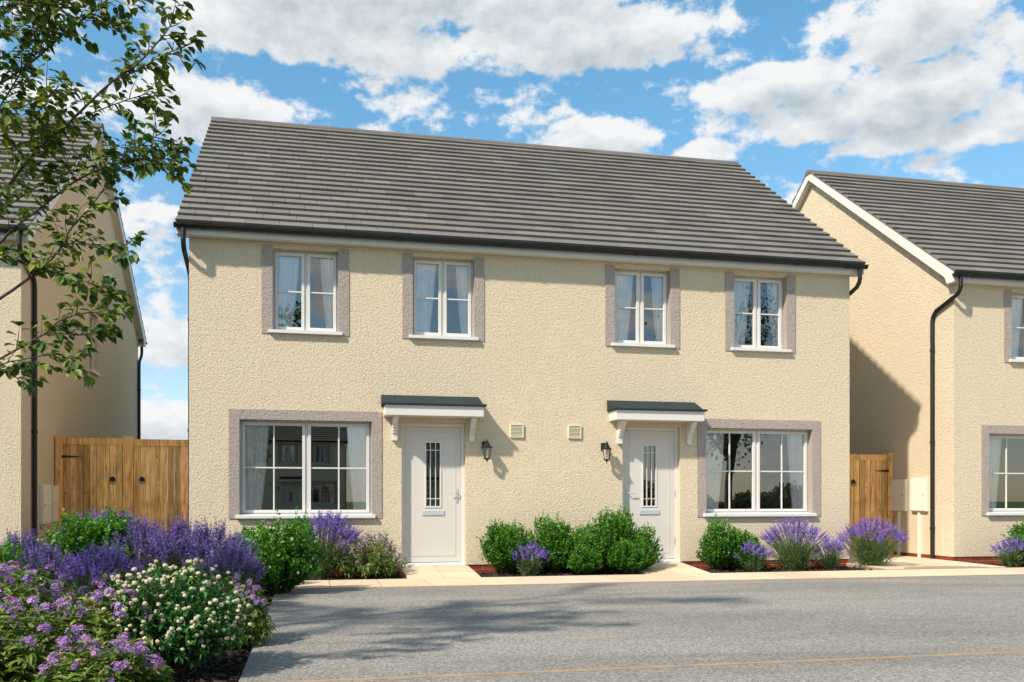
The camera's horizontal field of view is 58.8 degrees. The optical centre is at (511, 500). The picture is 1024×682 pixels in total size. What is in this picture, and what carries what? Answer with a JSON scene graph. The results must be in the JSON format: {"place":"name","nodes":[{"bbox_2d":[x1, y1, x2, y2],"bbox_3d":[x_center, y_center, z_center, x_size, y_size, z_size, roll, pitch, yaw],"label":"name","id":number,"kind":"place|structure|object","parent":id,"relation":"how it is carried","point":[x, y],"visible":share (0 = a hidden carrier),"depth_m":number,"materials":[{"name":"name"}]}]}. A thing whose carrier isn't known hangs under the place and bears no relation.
{"place":"outdoors","nodes":[
{"label":"outdoors","id":0,"kind":"place"},
{"bbox_2d":[17,535,58,559],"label":"flowering shrub","id":1,"kind":"object","parent":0,"point":[37,540],"visible":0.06,"depth_m":12.27,"materials":[{"name":"green plant"}]},
{"bbox_2d":[0,115,146,548],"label":"semi detached house","id":2,"kind":"structure","parent":0,"point":[108,405],"depth_m":14.56,"materials":[{"name":"beige paint"}]},
{"bbox_2d":[89,315,99,375],"bbox_3d":[-7.939,-2.958,17.154,0.165,1.125,0.690,0,0,-12],"label":"window","id":3,"kind":"structure","parent":2,"relation":"in","point":[91,369],"depth_m":17.40,"materials":[{"name":"white plastic"}]},
{"bbox_2d":[55,435,187,560],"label":"timber gate","id":4,"kind":"structure","parent":2,"relation":"attached to","point":[130,472],"depth_m":14.76,"materials":[{"name":"brown wood"}]},
{"bbox_2d":[158,502,186,567],"bbox_3d":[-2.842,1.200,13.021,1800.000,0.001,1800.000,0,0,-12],"label":"ground","id":5,"kind":"structure","parent":0,"point":[167,525],"depth_m":61.22,"materials":[{"name":"plant"}]},
{"bbox_2d":[239,594,278,681],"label":"bed edging","id":6,"kind":"object","parent":5,"relation":"on","point":[245,674],"visible":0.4,"depth_m":6.13,"materials":[{"name":"concrete"}]},
{"bbox_2d":[400,567,444,578],"bbox_3d":[-1.025,1.125,12.854,1.004,0.311,1.101,0,0,-12],"label":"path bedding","id":7,"kind":"object","parent":5,"relation":"on","point":[402,574],"visible":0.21,"depth_m":12.96,"materials":[{"name":"beige concrete"}]},
{"bbox_2d":[403,566,479,578],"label":"front path","id":8,"kind":"structure","parent":0,"point":[414,572],"depth_m":12.81,"materials":[{"name":"beige concrete"}]},
{"bbox_2d":[0,0,1023,501],"label":"sky","id":9,"kind":"structure","parent":0,"point":[781,90],"materials":[{"name":"blue"}]},
{"bbox_2d":[173,116,868,575],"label":"semi detached house","id":10,"kind":"structure","parent":0,"point":[431,350],"depth_m":13.92,"materials":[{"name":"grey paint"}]},
{"bbox_2d":[262,245,348,335],"bbox_3d":[-2.966,-3.000,13.063,1.217,1.248,0.259,0,0,-12],"label":"window","id":11,"kind":"structure","parent":10,"relation":"in","point":[280,269],"depth_m":13.10,"materials":[{"name":"white plastic"}]},
{"bbox_2d":[229,409,381,518],"bbox_3d":[-2.955,-0.519,13.065,2.136,1.546,0.259,0,0,-12],"label":"window","id":12,"kind":"structure","parent":10,"relation":"in","point":[248,428],"depth_m":13.06,"materials":[{"name":"white plastic"}]},
{"bbox_2d":[402,423,465,565],"bbox_3d":[-1.170,-0.094,13.470,0.946,2.111,0.165,0,0,-12],"label":"door","id":13,"kind":"structure","parent":10,"relation":"in","point":[431,535],"depth_m":13.48,"materials":[{"name":"white plastic"}]},
{"bbox_2d":[402,253,483,340],"bbox_3d":[-1.024,-3.000,13.487,1.216,1.248,0.259,0,0,-12],"label":"window","id":14,"kind":"structure","parent":10,"relation":"in","point":[418,275],"depth_m":13.53,"materials":[{"name":"white plastic"}]},
{"bbox_2d":[605,265,679,348],"bbox_3d":[2.011,-3.000,14.149,1.216,1.248,0.259,0,0,-12],"label":"window","id":15,"kind":"structure","parent":10,"relation":"in","point":[665,287],"depth_m":14.19,"materials":[{"name":"white plastic"}]},
{"bbox_2d":[623,427,679,561],"bbox_3d":[2.150,-0.094,14.195,0.946,2.111,0.165,0,0,-12],"label":"door","id":16,"kind":"structure","parent":10,"relation":"in","point":[664,515],"depth_m":14.24,"materials":[{"name":"white plastic"}]},
{"bbox_2d":[697,419,820,516],"bbox_3d":[3.941,-0.519,14.571,2.136,1.546,0.259,0,0,-12],"label":"window","id":17,"kind":"structure","parent":10,"relation":"in","point":[803,437],"depth_m":14.62,"materials":[{"name":"white plastic"}]},
{"bbox_2d":[725,272,794,352],"bbox_3d":[3.952,-3.000,14.573,1.217,1.248,0.259,0,0,-12],"label":"window","id":18,"kind":"structure","parent":10,"relation":"in","point":[780,292],"depth_m":14.62,"materials":[{"name":"white plastic"}]},
{"bbox_2d":[24,563,1023,681],"bbox_3d":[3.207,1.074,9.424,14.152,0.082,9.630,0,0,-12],"label":"bark mulch","id":19,"kind":"object","parent":0,"point":[232,672],"visible":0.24,"depth_m":6.40,"materials":[{"name":"brown wood"}]},
{"bbox_2d":[0,533,31,583],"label":"box shrub","id":20,"kind":"object","parent":19,"relation":"on","point":[6,555],"visible":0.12,"depth_m":8.60,"materials":[{"name":"green plant"}]},
{"bbox_2d":[0,527,54,567],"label":"lavender","id":21,"kind":"object","parent":19,"relation":"on","point":[27,540],"visible":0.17,"depth_m":9.76,"materials":[{"name":"purple plant"}]},
{"bbox_2d":[0,560,84,617],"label":"flowering shrub","id":22,"kind":"object","parent":19,"relation":"on","point":[46,583],"visible":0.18,"depth_m":7.15,"materials":[{"name":"purple plant"}]},
{"bbox_2d":[0,563,88,634],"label":"flowering shrub","id":23,"kind":"object","parent":19,"relation":"on","point":[55,594],"visible":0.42,"depth_m":5.86,"materials":[{"name":"purple plant"}]},
{"bbox_2d":[0,595,92,681],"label":"flowering shrub","id":24,"kind":"object","parent":19,"relation":"on","point":[23,654],"visible":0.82,"depth_m":4.69,"materials":[{"name":"purple plant"}]},
{"bbox_2d":[16,540,79,592],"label":"lavender","id":25,"kind":"object","parent":19,"relation":"on","point":[46,558],"visible":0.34,"depth_m":9.02,"materials":[{"name":"purple plant"}]},
{"bbox_2d":[30,504,149,590],"bbox_3d":[-4.637,0.563,10.085,1.227,1.047,1.196,0,0,2],"label":"box shrub","id":26,"kind":"object","parent":19,"relation":"on","point":[81,533],"visible":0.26,"depth_m":9.93,"materials":[{"name":"green plant"}]},
{"bbox_2d":[55,541,144,603],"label":"lavender","id":27,"kind":"object","parent":19,"relation":"on","point":[103,558],"visible":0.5,"depth_m":8.27,"materials":[{"name":"purple plant"}]},
{"bbox_2d":[31,633,175,681],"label":"flowering shrub","id":28,"kind":"object","parent":19,"relation":"on","point":[125,657],"visible":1,"depth_m":4.37,"materials":[{"name":"purple plant"}]},
{"bbox_2d":[0,0,207,397],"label":"tree","id":29,"kind":"object","parent":19,"relation":"on","point":[40,17],"visible":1,"depth_m":5.17,"materials":[{"name":"green plant"}]},
{"bbox_2d":[31,587,177,672],"bbox_3d":[-2.424,0.821,5.387,0.846,0.656,0.839,0,0,20],"label":"flowering shrub","id":30,"kind":"object","parent":19,"relation":"on","point":[78,615],"visible":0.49,"depth_m":5.24,"materials":[{"name":"purple plant"}]},
{"bbox_2d":[53,506,156,552],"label":"lavender","id":31,"kind":"object","parent":19,"relation":"on","point":[106,515],"visible":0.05,"depth_m":12.66,"materials":[{"name":"purple plant"}]},
{"bbox_2d":[72,540,139,590],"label":"box shrub","id":32,"kind":"object","parent":19,"relation":"on","point":[126,549],"visible":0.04,"depth_m":9.48,"materials":[{"name":"green plant"}]},
{"bbox_2d":[74,565,176,637],"bbox_3d":[-2.864,0.816,6.772,0.911,0.669,0.920,0,0,-4],"label":"flowering shrub","id":33,"kind":"object","parent":19,"relation":"on","point":[97,584],"visible":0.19,"depth_m":6.67,"materials":[{"name":"purple plant"}]},
{"bbox_2d":[102,513,177,573],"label":"lavender","id":34,"kind":"object","parent":19,"relation":"on","point":[138,531],"visible":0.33,"depth_m":9.98,"materials":[{"name":"purple plant"}]},
{"bbox_2d":[86,558,256,676],"bbox_3d":[-2.121,0.718,5.611,1.018,0.734,1.053,0,0,-41],"label":"flowering shrub","id":35,"kind":"object","parent":19,"relation":"on","point":[188,635],"visible":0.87,"depth_m":5.43,"materials":[{"name":"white plant"}]},
{"bbox_2d":[138,512,212,597],"bbox_3d":[-3.577,0.600,9.805,0.934,0.963,0.907,0,0,-4],"label":"lavender","id":36,"kind":"object","parent":19,"relation":"on","point":[159,548],"visible":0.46,"depth_m":9.69,"materials":[{"name":"purple plant"}]},
{"bbox_2d":[173,517,258,591],"bbox_3d":[-3.095,0.619,9.515,0.907,0.925,0.934,0,0,-29],"label":"lavender","id":37,"kind":"object","parent":19,"relation":"on","point":[207,540],"visible":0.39,"depth_m":9.37,"materials":[{"name":"purple plant"}]},
{"bbox_2d":[196,541,269,599],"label":"lavender","id":38,"kind":"object","parent":19,"relation":"on","point":[230,561],"visible":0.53,"depth_m":8.93,"materials":[{"name":"purple plant"}]},
{"bbox_2d":[191,572,277,649],"bbox_3d":[-2.142,0.825,6.747,0.769,0.586,0.826,0,0,-10],"label":"flowering shrub","id":39,"kind":"object","parent":19,"relation":"on","point":[259,627],"visible":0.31,"depth_m":6.67,"materials":[{"name":"green plant"}]},
{"bbox_2d":[225,518,264,585],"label":"box shrub","id":40,"kind":"object","parent":19,"relation":"on","point":[245,532],"visible":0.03,"depth_m":11.55,"materials":[{"name":"green plant"}]},
{"bbox_2d":[242,506,325,594],"bbox_3d":[-2.670,0.572,10.452,0.973,1.030,1.094,0,0,-44],"label":"box shrub","id":41,"kind":"object","parent":19,"relation":"on","point":[289,556],"visible":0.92,"depth_m":10.26,"materials":[{"name":"green plant"}]},
{"bbox_2d":[299,508,364,579],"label":"lavender","id":42,"kind":"object","parent":19,"relation":"on","point":[330,553],"visible":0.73,"depth_m":12.38,"materials":[{"name":"purple plant"}]},
{"bbox_2d":[333,532,407,578],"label":"flowering shrub","id":43,"kind":"object","parent":19,"relation":"on","point":[367,568],"visible":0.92,"depth_m":12.42,"materials":[{"name":"green plant"}]},
{"bbox_2d":[362,530,395,572],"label":"climbing shrub","id":44,"kind":"object","parent":19,"relation":"on","point":[386,538],"visible":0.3,"depth_m":12.92,"materials":[{"name":"green plant"}]},
{"bbox_2d":[476,519,539,574],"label":"box shrub","id":45,"kind":"object","parent":19,"relation":"on","point":[499,547],"visible":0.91,"depth_m":13.13,"materials":[{"name":"green plant"}]},
{"bbox_2d":[510,540,551,575],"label":"lavender","id":46,"kind":"object","parent":19,"relation":"on","point":[531,566],"visible":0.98,"depth_m":12.96,"materials":[{"name":"purple plant"}]},
{"bbox_2d":[528,508,581,572],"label":"box shrub","id":47,"kind":"object","parent":19,"relation":"on","point":[553,541],"visible":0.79,"depth_m":13.28,"materials":[{"name":"green plant"}]},
{"bbox_2d":[566,541,603,574],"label":"box shrub","id":48,"kind":"object","parent":19,"relation":"on","point":[581,561],"visible":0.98,"depth_m":12.90,"materials":[{"name":"green plant"}]},
{"bbox_2d":[564,520,607,573],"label":"box shrub","id":49,"kind":"object","parent":19,"relation":"on","point":[585,538],"visible":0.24,"depth_m":13.29,"materials":[{"name":"green plant"}]},
{"bbox_2d":[588,505,641,572],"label":"box shrub","id":50,"kind":"object","parent":19,"relation":"on","point":[610,532],"visible":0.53,"depth_m":13.38,"materials":[{"name":"green plant"}]},
{"bbox_2d":[605,538,656,574],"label":"box shrub","id":51,"kind":"object","parent":19,"relation":"on","point":[629,558],"visible":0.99,"depth_m":13.05,"materials":[{"name":"green plant"}]},
{"bbox_2d":[624,521,664,566],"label":"box shrub","id":52,"kind":"object","parent":19,"relation":"on","point":[646,537],"visible":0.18,"depth_m":13.45,"materials":[{"name":"green plant"}]},
{"bbox_2d":[696,512,736,570],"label":"box shrub","id":53,"kind":"object","parent":19,"relation":"on","point":[715,547],"visible":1,"depth_m":13.83,"materials":[{"name":"green plant"}]},
{"bbox_2d":[728,524,765,570],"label":"box shrub","id":54,"kind":"object","parent":19,"relation":"on","point":[743,538],"visible":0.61,"depth_m":13.87,"materials":[{"name":"green plant"}]},
{"bbox_2d":[732,540,773,571],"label":"lavender","id":55,"kind":"object","parent":19,"relation":"on","point":[756,565],"visible":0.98,"depth_m":13.69,"materials":[{"name":"purple plant"}]},
{"bbox_2d":[759,517,832,570],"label":"lavender","id":56,"kind":"object","parent":19,"relation":"on","point":[797,559],"visible":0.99,"depth_m":13.97,"materials":[{"name":"purple plant"}]},
{"bbox_2d":[812,535,848,568],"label":"lavender","id":57,"kind":"object","parent":19,"relation":"on","point":[830,560],"visible":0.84,"depth_m":14.20,"materials":[{"name":"purple plant"}]},
{"bbox_2d":[988,536,1023,567],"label":"lavender","id":58,"kind":"object","parent":19,"relation":"on","point":[1013,560],"visible":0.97,"depth_m":14.70,"materials":[{"name":"purple plant"}]},
{"bbox_2d":[1000,519,1023,562],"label":"box shrub","id":59,"kind":"object","parent":19,"relation":"on","point":[1017,531],"visible":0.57,"depth_m":14.93,"materials":[{"name":"green plant"}]},
{"bbox_2d":[247,575,1023,681],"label":"road","id":60,"kind":"structure","parent":0,"point":[327,634],"depth_m":7.36,"materials":[{"name":"grey asphalt"}]},
{"bbox_2d":[280,651,1023,681],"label":"road edging","id":61,"kind":"object","parent":60,"relation":"on","point":[527,672],"depth_m":5.74,"materials":[{"name":"grey concrete"}]},
{"bbox_2d":[292,574,1023,589],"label":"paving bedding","id":62,"kind":"object","parent":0,"point":[637,582],"depth_m":11.74,"materials":[{"name":"beige concrete"}]},
{"bbox_2d":[294,567,1023,588],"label":"front paving","id":63,"kind":"structure","parent":0,"point":[315,584],"depth_m":12.37,"materials":[{"name":"beige concrete"}]},
{"bbox_2d":[637,562,708,573],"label":"front path","id":64,"kind":"structure","parent":0,"point":[671,568],"depth_m":13.44,"materials":[{"name":"beige concrete"}]},
{"bbox_2d":[791,170,1023,563],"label":"semi detached house","id":65,"kind":"structure","parent":0,"point":[937,353],"depth_m":16.36,"materials":[{"name":"beige paint"}]},
{"bbox_2d":[981,425,1023,515],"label":"window","id":66,"kind":"structure","parent":65,"relation":"in","point":[991,435],"depth_m":15.66,"materials":[{"name":"white plastic"}]},
{"bbox_2d":[1004,289,1023,362],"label":"window","id":67,"kind":"structure","parent":65,"relation":"in","point":[1012,302],"depth_m":15.60,"materials":[{"name":"white plastic"}]},
{"bbox_2d":[846,555,1003,568],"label":"side path","id":68,"kind":"structure","parent":0,"point":[901,562],"depth_m":14.84,"materials":[{"name":"beige concrete"}]},
{"bbox_2d":[850,453,892,554],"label":"timber gate","id":69,"kind":"structure","parent":68,"relation":"on","point":[871,476],"depth_m":16.89,"materials":[{"name":"brown wood"}]},
{"bbox_2d":[846,564,1005,569],"bbox_3d":[6.395,1.149,15.446,2.079,0.263,3.001,0,0,-12],"label":"path bedding","id":70,"kind":"object","parent":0,"point":[921,567],"visible":0.21,"depth_m":14.13,"materials":[{"name":"beige concrete"}]},
{"bbox_2d":[836,514,910,567],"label":"lavender","id":71,"kind":"object","parent":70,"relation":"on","point":[872,553],"visible":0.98,"depth_m":14.33,"materials":[{"name":"purple plant"}]}
]}

